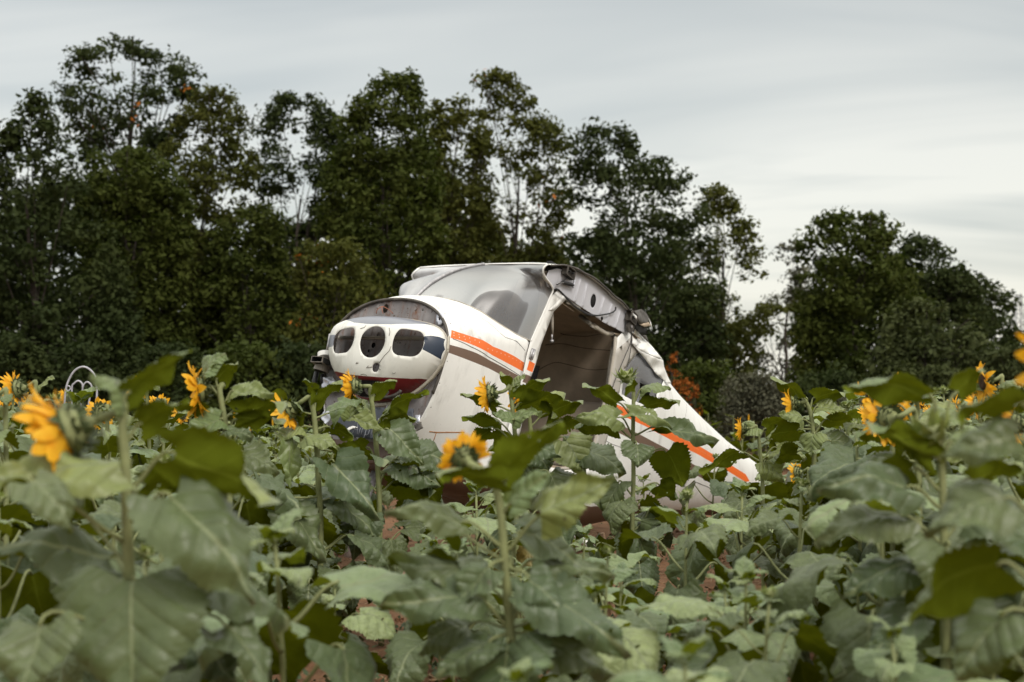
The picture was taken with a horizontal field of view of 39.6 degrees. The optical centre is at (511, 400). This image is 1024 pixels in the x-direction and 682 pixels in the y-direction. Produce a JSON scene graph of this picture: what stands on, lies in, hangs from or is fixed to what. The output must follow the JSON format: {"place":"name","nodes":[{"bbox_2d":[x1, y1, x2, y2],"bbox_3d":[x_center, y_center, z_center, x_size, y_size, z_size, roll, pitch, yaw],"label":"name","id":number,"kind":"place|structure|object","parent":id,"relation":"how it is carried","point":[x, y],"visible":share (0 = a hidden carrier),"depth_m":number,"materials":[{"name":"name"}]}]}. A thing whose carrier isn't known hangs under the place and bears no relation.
{"place":"outdoors","nodes":[
{"label":"outdoors","id":0,"kind":"place"},
{"bbox_2d":[111,407,820,470],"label":"sunflower field","id":1,"kind":"structure","parent":0,"point":[727,438],"depth_m":22.13,"materials":[{"name":"green plant"}]},
{"bbox_2d":[0,0,1023,379],"label":"sky","id":2,"kind":"structure","parent":0,"point":[912,111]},
{"bbox_2d":[248,474,813,681],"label":"ground","id":3,"kind":"structure","parent":0,"point":[604,527],"depth_m":10.50,"materials":[{"name":"red soil"}]},
{"bbox_2d":[0,504,48,618],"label":"sunflower plant","id":4,"kind":"object","parent":3,"relation":"on","point":[15,511],"visible":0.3,"depth_m":5.67,"materials":[{"name":"green plant"}]},
{"bbox_2d":[0,492,69,681],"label":"sunflower plant","id":5,"kind":"object","parent":3,"relation":"on","point":[30,598],"visible":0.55,"depth_m":5.29,"materials":[{"name":"green plant"}]},
{"bbox_2d":[0,371,88,546],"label":"sunflower plant","id":6,"kind":"object","parent":3,"relation":"on","point":[17,386],"visible":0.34,"depth_m":7.47,"materials":[{"name":"green plant"}]},
{"bbox_2d":[0,387,120,573],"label":"sunflower plant","id":7,"kind":"object","parent":3,"relation":"on","point":[7,437],"visible":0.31,"depth_m":6.21,"materials":[{"name":"green plant"}]},
{"bbox_2d":[0,470,143,565],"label":"sunflower plant","id":8,"kind":"object","parent":3,"relation":"on","point":[99,500],"visible":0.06,"depth_m":5.99,"materials":[{"name":"green plant"}]},
{"bbox_2d":[0,387,159,464],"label":"young sunflower","id":9,"kind":"object","parent":3,"relation":"on","point":[81,396],"visible":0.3,"depth_m":8.97,"materials":[{"name":"green plant"}]},
{"bbox_2d":[18,397,177,560],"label":"sunflower plant","id":10,"kind":"object","parent":3,"relation":"on","point":[107,446],"visible":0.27,"depth_m":6.99,"materials":[{"name":"green plant"}]},
{"bbox_2d":[43,543,237,681],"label":"sunflower plant","id":11,"kind":"object","parent":3,"relation":"on","point":[68,668],"visible":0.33,"depth_m":4.31,"materials":[{"name":"green plant"}]},
{"bbox_2d":[0,350,291,681],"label":"sunflower plant","id":12,"kind":"object","parent":3,"relation":"on","point":[108,624],"visible":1,"depth_m":3.70,"materials":[{"name":"green plant"}]},
{"bbox_2d":[89,455,212,611],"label":"sunflower plant","id":13,"kind":"object","parent":3,"relation":"on","point":[112,507],"visible":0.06,"depth_m":5.42,"materials":[{"name":"green plant"}]},
{"bbox_2d":[128,393,187,458],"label":"sunflower plant","id":14,"kind":"object","parent":3,"relation":"on","point":[172,421],"visible":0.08,"depth_m":10.92,"materials":[{"name":"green plant"}]},
{"bbox_2d":[34,450,285,681],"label":"sunflower plant","id":15,"kind":"object","parent":3,"relation":"on","point":[109,521],"visible":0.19,"depth_m":5.05,"materials":[{"name":"green plant"}]},
{"bbox_2d":[175,353,287,609],"bbox_3d":[-1.282,0.580,6.263,0.560,1.582,0.541,0,0,-25],"label":"sunflower plant","id":16,"kind":"object","parent":3,"relation":"on","point":[253,413],"visible":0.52,"depth_m":6.29,"materials":[{"name":"green plant"}]},
{"bbox_2d":[221,432,301,590],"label":"sunflower plant","id":17,"kind":"object","parent":3,"relation":"on","point":[249,513],"visible":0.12,"depth_m":7.09,"materials":[{"name":"green plant"}]},
{"bbox_2d":[233,439,311,609],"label":"sunflower plant","id":18,"kind":"object","parent":3,"relation":"on","point":[287,565],"visible":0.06,"depth_m":7.92,"materials":[{"name":"green plant"}]},
{"bbox_2d":[242,426,324,553],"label":"young sunflower","id":19,"kind":"object","parent":3,"relation":"on","point":[307,476],"visible":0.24,"depth_m":10.02,"materials":[{"name":"green plant"}]},
{"bbox_2d":[160,508,429,681],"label":"young sunflower","id":20,"kind":"object","parent":3,"relation":"on","point":[313,632],"visible":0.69,"depth_m":4.38,"materials":[{"name":"green plant"}]},
{"bbox_2d":[254,458,347,566],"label":"young sunflower","id":21,"kind":"object","parent":3,"relation":"on","point":[332,530],"visible":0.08,"depth_m":8.76,"materials":[{"name":"green plant"}]},
{"bbox_2d":[252,378,389,616],"bbox_3d":[-1.017,0.625,7.668,0.759,1.490,0.687,0,0,0],"label":"sunflower plant","id":22,"kind":"object","parent":3,"relation":"on","point":[346,477],"visible":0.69,"depth_m":7.54,"materials":[{"name":"green plant"}]},
{"bbox_2d":[267,584,395,681],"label":"young sunflower","id":23,"kind":"object","parent":3,"relation":"on","point":[368,622],"visible":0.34,"depth_m":5.90,"materials":[{"name":"green plant"}]},
{"bbox_2d":[313,545,376,616],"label":"young sunflower","id":24,"kind":"object","parent":3,"relation":"on","point":[353,602],"visible":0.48,"depth_m":7.96,"materials":[{"name":"green plant"}]},
{"bbox_2d":[307,370,444,645],"bbox_3d":[-0.751,0.597,7.920,0.839,1.548,0.617,0,0,0],"label":"sunflower plant","id":25,"kind":"object","parent":3,"relation":"on","point":[412,468],"visible":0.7,"depth_m":7.89,"materials":[{"name":"green plant"}]},
{"bbox_2d":[372,537,513,681],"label":"young sunflower","id":26,"kind":"object","parent":3,"relation":"on","point":[405,662],"visible":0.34,"depth_m":5.81,"materials":[{"name":"green plant"}]},
{"bbox_2d":[407,478,523,620],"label":"young sunflower","id":27,"kind":"object","parent":3,"relation":"on","point":[489,526],"visible":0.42,"depth_m":7.50,"materials":[{"name":"green plant"}]},
{"bbox_2d":[379,420,632,681],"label":"sunflower plant","id":28,"kind":"object","parent":3,"relation":"on","point":[558,625],"visible":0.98,"depth_m":4.25,"materials":[{"name":"green plant"}]},
{"bbox_2d":[470,555,546,675],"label":"young sunflower","id":29,"kind":"object","parent":3,"relation":"on","point":[520,576],"visible":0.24,"depth_m":6.50,"materials":[{"name":"green plant"}]},
{"bbox_2d":[460,371,582,617],"bbox_3d":[0.002,0.602,8.073,0.884,1.536,0.478,0,0,-40],"label":"sunflower plant","id":30,"kind":"object","parent":3,"relation":"on","point":[530,393],"visible":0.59,"depth_m":8.08,"materials":[{"name":"green plant"}]},
{"bbox_2d":[496,657,552,681],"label":"young sunflower","id":31,"kind":"object","parent":3,"relation":"on","point":[521,670],"visible":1,"depth_m":3.36,"materials":[{"name":"green plant"}]},
{"bbox_2d":[272,498,788,681],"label":"weeds","id":32,"kind":"object","parent":3,"relation":"on","point":[434,664],"visible":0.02,"depth_m":7.44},
{"bbox_2d":[311,261,765,558],"bbox_3d":[0.875,0.081,12.834,6.452,2.421,1.862,0,0,-45],"label":"airplane fuselage","id":33,"kind":"object","parent":3,"relation":"on","point":[568,329],"visible":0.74,"depth_m":11.05,"materials":[{"name":"white metal"}]},
{"bbox_2d":[465,392,626,590],"bbox_3d":[0.167,0.636,8.445,0.725,1.468,0.857,0,0,42],"label":"sunflower plant","id":34,"kind":"object","parent":3,"relation":"on","point":[578,452],"visible":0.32,"depth_m":8.47,"materials":[{"name":"green plant"}]},
{"bbox_2d":[540,583,660,681],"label":"young sunflower","id":35,"kind":"object","parent":3,"relation":"on","point":[646,654],"visible":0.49,"depth_m":4.84,"materials":[{"name":"green plant"}]},
{"bbox_2d":[570,524,660,607],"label":"young sunflower","id":36,"kind":"object","parent":3,"relation":"on","point":[633,559],"visible":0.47,"depth_m":7.21,"materials":[{"name":"green plant"}]},
{"bbox_2d":[575,545,668,675],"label":"sunflower plant","id":37,"kind":"object","parent":3,"relation":"on","point":[648,620],"visible":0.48,"depth_m":5.49,"materials":[{"name":"green plant"}]},
{"bbox_2d":[575,562,669,670],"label":"young sunflower","id":38,"kind":"object","parent":3,"relation":"on","point":[623,598],"visible":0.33,"depth_m":6.22,"materials":[{"name":"green plant"}]},
{"bbox_2d":[620,473,667,555],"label":"young sunflower","id":39,"kind":"object","parent":3,"relation":"on","point":[626,525],"visible":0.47,"depth_m":11.75,"materials":[{"name":"green plant"}]},
{"bbox_2d":[574,367,718,594],"bbox_3d":[0.768,0.586,8.191,0.828,1.569,0.496,0,0,0],"label":"sunflower plant","id":40,"kind":"object","parent":3,"relation":"on","point":[671,466],"visible":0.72,"depth_m":8.16,"materials":[{"name":"green plant"}]},
{"bbox_2d":[608,634,733,681],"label":"young sunflower","id":41,"kind":"object","parent":3,"relation":"on","point":[677,650],"visible":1,"depth_m":3.48,"materials":[{"name":"green plant"}]},
{"bbox_2d":[616,487,754,673],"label":"sunflower plant","id":42,"kind":"object","parent":3,"relation":"on","point":[711,541],"visible":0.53,"depth_m":6.58,"materials":[{"name":"green plant"}]},
{"bbox_2d":[679,453,736,554],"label":"sunflower plant","id":43,"kind":"object","parent":3,"relation":"on","point":[717,485],"visible":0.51,"depth_m":12.24,"materials":[{"name":"green plant"}]},
{"bbox_2d":[634,556,824,681],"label":"young sunflower","id":44,"kind":"object","parent":3,"relation":"on","point":[723,640],"visible":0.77,"depth_m":4.83,"materials":[{"name":"green plant"}]},
{"bbox_2d":[667,573,798,675],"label":"young sunflower","id":45,"kind":"object","parent":3,"relation":"on","point":[724,604],"visible":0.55,"depth_m":5.42,"materials":[{"name":"green plant"}]},
{"bbox_2d":[664,477,807,618],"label":"young sunflower","id":46,"kind":"object","parent":3,"relation":"on","point":[696,565],"visible":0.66,"depth_m":7.51,"materials":[{"name":"green plant"}]},
{"bbox_2d":[713,481,758,581],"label":"sunflower plant","id":47,"kind":"object","parent":3,"relation":"on","point":[730,548],"visible":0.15,"depth_m":10.49,"materials":[{"name":"green plant"}]},
{"bbox_2d":[730,432,769,462],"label":"sunflower plant","id":48,"kind":"object","parent":3,"relation":"on","point":[742,446],"visible":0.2,"depth_m":17.49,"materials":[{"name":"green plant"}]},
{"bbox_2d":[698,416,806,591],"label":"sunflower plant","id":49,"kind":"object","parent":3,"relation":"on","point":[768,470],"visible":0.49,"depth_m":8.99,"materials":[{"name":"green plant"}]},
{"bbox_2d":[707,573,813,664],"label":"young sunflower","id":50,"kind":"object","parent":3,"relation":"on","point":[805,655],"visible":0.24,"depth_m":5.88,"materials":[{"name":"green plant"}]},
{"bbox_2d":[684,585,845,681],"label":"sunflower plant","id":51,"kind":"object","parent":3,"relation":"on","point":[748,666],"visible":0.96,"depth_m":4.34,"materials":[{"name":"green plant"}]},
{"bbox_2d":[732,476,860,665],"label":"sunflower plant","id":52,"kind":"object","parent":3,"relation":"on","point":[764,521],"visible":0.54,"depth_m":6.35,"materials":[{"name":"green plant"}]},
{"bbox_2d":[763,376,863,587],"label":"sunflower plant","id":53,"kind":"object","parent":3,"relation":"on","point":[784,430],"visible":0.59,"depth_m":8.59,"materials":[{"name":"green plant"}]},
{"bbox_2d":[766,463,861,654],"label":"sunflower plant","id":54,"kind":"object","parent":3,"relation":"on","point":[787,541],"visible":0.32,"depth_m":7.33,"materials":[{"name":"green plant"}]},
{"bbox_2d":[768,553,877,661],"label":"young sunflower","id":55,"kind":"object","parent":3,"relation":"on","point":[828,593],"visible":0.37,"depth_m":5.59,"materials":[{"name":"green plant"}]},
{"bbox_2d":[786,400,861,507],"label":"sunflower plant","id":56,"kind":"object","parent":3,"relation":"on","point":[845,405],"visible":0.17,"depth_m":10.19,"materials":[{"name":"green plant"}]},
{"bbox_2d":[812,417,880,557],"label":"sunflower plant","id":57,"kind":"object","parent":3,"relation":"on","point":[849,541],"visible":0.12,"depth_m":8.03,"materials":[{"name":"green plant"}]},
{"bbox_2d":[784,390,909,505],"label":"young sunflower","id":58,"kind":"object","parent":3,"relation":"on","point":[853,410],"visible":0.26,"depth_m":11.58,"materials":[{"name":"green plant"}]},
{"bbox_2d":[752,499,964,681],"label":"sunflower plant","id":59,"kind":"object","parent":3,"relation":"on","point":[846,629],"visible":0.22,"depth_m":4.67,"materials":[{"name":"green plant"}]},
{"bbox_2d":[789,405,935,555],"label":"sunflower plant","id":60,"kind":"object","parent":3,"relation":"on","point":[861,451],"visible":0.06,"depth_m":8.34,"materials":[{"name":"green plant"}]},
{"bbox_2d":[805,382,955,615],"bbox_3d":[1.716,0.633,6.583,0.699,1.458,0.703,0,0,12],"label":"sunflower plant","id":61,"kind":"object","parent":3,"relation":"on","point":[836,461],"visible":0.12,"depth_m":6.47,"materials":[{"name":"green plant"}]},
{"bbox_2d":[851,394,970,599],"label":"sunflower plant","id":62,"kind":"object","parent":3,"relation":"on","point":[876,413],"visible":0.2,"depth_m":5.99,"materials":[{"name":"green plant"}]},
{"bbox_2d":[804,425,1023,679],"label":"young sunflower","id":63,"kind":"object","parent":3,"relation":"on","point":[820,518],"visible":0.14,"depth_m":5.21,"materials":[{"name":"green plant"}]},
{"bbox_2d":[813,367,1023,673],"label":"sunflower plant","id":64,"kind":"object","parent":3,"relation":"on","point":[886,479],"visible":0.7,"depth_m":4.26,"materials":[{"name":"green plant"}]},
{"bbox_2d":[852,615,1007,681],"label":"young sunflower","id":65,"kind":"object","parent":3,"relation":"on","point":[869,662],"visible":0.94,"depth_m":4.04,"materials":[{"name":"green plant"}]},
{"bbox_2d":[859,372,1023,562],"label":"sunflower plant","id":66,"kind":"object","parent":3,"relation":"on","point":[871,547],"visible":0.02,"depth_m":7.27,"materials":[{"name":"green plant"}]},
{"bbox_2d":[897,606,1023,681],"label":"young sunflower","id":67,"kind":"object","parent":3,"relation":"on","point":[925,671],"visible":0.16,"depth_m":4.18,"materials":[{"name":"green plant"}]},
{"bbox_2d":[903,333,1023,681],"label":"sunflower plant","id":68,"kind":"object","parent":3,"relation":"on","point":[966,587],"visible":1,"depth_m":3.30,"materials":[{"name":"green plant"}]},
{"bbox_2d":[908,423,1019,679],"bbox_3d":[2.154,0.698,6.506,0.744,1.305,0.983,0,0,11],"label":"sunflower plant","id":69,"kind":"object","parent":3,"relation":"on","point":[929,514],"visible":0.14,"depth_m":6.34,"materials":[{"name":"green plant"}]},
{"bbox_2d":[922,361,1023,479],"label":"sunflower plant","id":70,"kind":"object","parent":3,"relation":"on","point":[985,384],"visible":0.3,"depth_m":7.01,"materials":[{"name":"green plant"}]},
{"bbox_2d":[951,470,1023,681],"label":"sunflower plant","id":71,"kind":"object","parent":3,"relation":"on","point":[1010,675],"visible":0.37,"depth_m":4.42,"materials":[{"name":"green plant"}]},
{"bbox_2d":[957,412,1023,541],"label":"sunflower plant","id":72,"kind":"object","parent":3,"relation":"on","point":[1018,491],"visible":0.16,"depth_m":5.94,"materials":[{"name":"green plant"}]},
{"bbox_2d":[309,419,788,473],"bbox_3d":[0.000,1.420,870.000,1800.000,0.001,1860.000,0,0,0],"label":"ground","id":73,"kind":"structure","parent":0,"point":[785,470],"depth_m":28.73,"materials":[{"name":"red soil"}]},
{"bbox_2d":[0,327,65,406],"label":"bush","id":74,"kind":"object","parent":73,"relation":"on","point":[14,350],"visible":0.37,"depth_m":29.22,"materials":[{"name":"green plant"}]},
{"bbox_2d":[0,87,148,399],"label":"maple tree","id":75,"kind":"object","parent":73,"relation":"on","point":[23,250],"visible":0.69,"depth_m":32.66,"materials":[{"name":"green plant"}]},
{"bbox_2d":[30,335,149,415],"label":"bush","id":76,"kind":"object","parent":73,"relation":"on","point":[79,350],"visible":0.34,"depth_m":29.73,"materials":[{"name":"green plant"}]},
{"bbox_2d":[0,177,248,421],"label":"maple tree","id":77,"kind":"object","parent":73,"relation":"on","point":[63,261],"visible":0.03,"depth_m":42.88,"materials":[{"name":"green plant"}]},
{"bbox_2d":[49,32,207,185],"bbox_3d":[-10.153,-4.149,37.874,3.872,11.202,3.191,0,0,33],"label":"oak tree","id":78,"kind":"object","parent":73,"relation":"on","point":[151,136],"visible":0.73,"depth_m":37.61,"materials":[{"name":"green plant"}]},
{"bbox_2d":[67,144,202,417],"bbox_3d":[-9.263,-2.442,35.008,3.555,7.818,2.733,0,0,0],"label":"maple tree","id":79,"kind":"object","parent":73,"relation":"on","point":[105,195],"visible":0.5,"depth_m":34.69,"materials":[{"name":"green plant"}]},
{"bbox_2d":[87,82,263,421],"bbox_3d":[-8.768,-3.402,37.061,4.658,9.737,3.260,0,0,0],"label":"maple tree","id":80,"kind":"object","parent":73,"relation":"on","point":[201,183],"visible":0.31,"depth_m":36.70,"materials":[{"name":"green plant"}]},
{"bbox_2d":[122,339,234,430],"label":"bush","id":81,"kind":"object","parent":73,"relation":"on","point":[155,353],"visible":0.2,"depth_m":30.19,"materials":[{"name":"green plant"}]},
{"bbox_2d":[184,334,302,448],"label":"bush","id":82,"kind":"object","parent":73,"relation":"on","point":[247,358],"visible":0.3,"depth_m":29.16,"materials":[{"name":"green plant"}]},
{"bbox_2d":[187,199,306,397],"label":"maple tree","id":83,"kind":"object","parent":73,"relation":"on","point":[275,320],"visible":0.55,"depth_m":35.69,"materials":[{"name":"green plant"}]},
{"bbox_2d":[251,335,326,438],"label":"bush","id":84,"kind":"object","parent":73,"relation":"on","point":[304,353],"visible":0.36,"depth_m":29.69,"materials":[{"name":"green plant"}]},
{"bbox_2d":[237,89,350,435],"bbox_3d":[-6.181,-3.660,39.945,3.407,10.236,2.288,0,0,0],"label":"beech tree","id":85,"kind":"object","parent":73,"relation":"on","point":[274,120],"visible":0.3,"depth_m":39.70,"materials":[{"name":"green plant"}]},
{"bbox_2d":[221,207,388,424],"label":"maple tree","id":86,"kind":"object","parent":73,"relation":"on","point":[302,228],"visible":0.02,"depth_m":43.67,"materials":[{"name":"green plant"}]},
{"bbox_2d":[280,233,395,403],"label":"birch tree","id":87,"kind":"object","parent":73,"relation":"on","point":[312,277],"visible":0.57,"depth_m":31.75,"materials":[{"name":"green plant"}]},
{"bbox_2d":[311,66,452,322],"bbox_3d":[-3.145,-3.356,35.005,3.626,9.644,2.894,0,0,0],"label":"maple tree","id":88,"kind":"object","parent":73,"relation":"on","point":[365,149],"visible":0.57,"depth_m":34.60,"materials":[{"name":"green plant"}]},
{"bbox_2d":[333,149,536,378],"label":"maple tree","id":89,"kind":"object","parent":73,"relation":"on","point":[464,215],"visible":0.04,"depth_m":43.41,"materials":[{"name":"green plant"}]},
{"bbox_2d":[407,92,507,265],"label":"maple tree","id":90,"kind":"object","parent":73,"relation":"on","point":[439,134],"visible":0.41,"depth_m":37.72,"materials":[{"name":"green plant"}]},
{"bbox_2d":[465,65,578,378],"bbox_3d":[0.189,-3.828,38.950,3.304,10.587,2.469,0,0,0],"label":"poplar tree","id":91,"kind":"object","parent":73,"relation":"on","point":[536,135],"visible":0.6,"depth_m":38.74,"materials":[{"name":"green plant"}]},
{"bbox_2d":[513,235,766,422],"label":"maple tree","id":92,"kind":"object","parent":73,"relation":"on","point":[581,261],"visible":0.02,"depth_m":44.53,"materials":[{"name":"green plant"}]},
{"bbox_2d":[551,115,732,413],"bbox_3d":[3.308,-2.872,36.016,4.648,8.654,3.628,0,0,0],"label":"oak tree","id":93,"kind":"object","parent":73,"relation":"on","point":[673,259],"visible":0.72,"depth_m":35.64,"materials":[{"name":"green plant"}]},
{"bbox_2d":[666,357,749,447],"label":"bush","id":94,"kind":"object","parent":73,"relation":"on","point":[713,377],"visible":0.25,"depth_m":30.26,"materials":[{"name":"green plant"}]},
{"bbox_2d":[685,181,779,423],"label":"poplar tree","id":95,"kind":"object","parent":73,"relation":"on","point":[714,194],"visible":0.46,"depth_m":37.81,"materials":[{"name":"green plant"}]},
{"bbox_2d":[707,366,787,458],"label":"bush","id":96,"kind":"object","parent":73,"relation":"on","point":[760,393],"visible":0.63,"depth_m":27.80,"materials":[{"name":"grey plant"}]},
{"bbox_2d":[736,297,826,416],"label":"maple tree","id":97,"kind":"object","parent":73,"relation":"on","point":[776,308],"visible":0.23,"depth_m":39.82,"materials":[{"name":"green plant"}]},
{"bbox_2d":[752,239,816,405],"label":"birch tree","id":98,"kind":"object","parent":73,"relation":"on","point":[787,300],"visible":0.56,"depth_m":41.95,"materials":[{"name":"green plant"}]},
{"bbox_2d":[784,361,865,442],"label":"bush","id":99,"kind":"object","parent":73,"relation":"on","point":[838,380],"visible":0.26,"depth_m":29.18,"materials":[{"name":"green plant"}]},
{"bbox_2d":[783,206,937,411],"bbox_3d":[8.749,-1.667,35.048,4.143,6.250,3.347,0,0,0],"label":"oak tree","id":100,"kind":"object","parent":73,"relation":"on","point":[850,308],"visible":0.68,"depth_m":34.67,"materials":[{"name":"green plant"}]},
{"bbox_2d":[771,256,1023,422],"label":"maple tree","id":101,"kind":"object","parent":73,"relation":"on","point":[1010,321],"visible":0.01,"depth_m":43.57,"materials":[{"name":"green plant"}]},
{"bbox_2d":[873,356,975,405],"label":"bush","id":102,"kind":"object","parent":73,"relation":"on","point":[940,374],"visible":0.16,"depth_m":29.67,"materials":[{"name":"green plant"}]},
{"bbox_2d":[859,294,1003,399],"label":"bush","id":103,"kind":"object","parent":73,"relation":"on","point":[902,339],"visible":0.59,"depth_m":30.73,"materials":[{"name":"green plant"}]},
{"bbox_2d":[873,229,997,370],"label":"oak tree","id":104,"kind":"object","parent":73,"relation":"on","point":[953,281],"visible":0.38,"depth_m":36.63,"materials":[{"name":"green plant"}]},
{"bbox_2d":[939,271,1023,378],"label":"oak tree","id":105,"kind":"object","parent":73,"relation":"on","point":[998,299],"visible":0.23,"depth_m":38.76,"materials":[{"name":"green plant"}]},
{"bbox_2d":[956,336,1023,398],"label":"bush","id":106,"kind":"object","parent":73,"relation":"on","point":[1002,353],"visible":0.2,"depth_m":30.22,"materials":[{"name":"green plant"}]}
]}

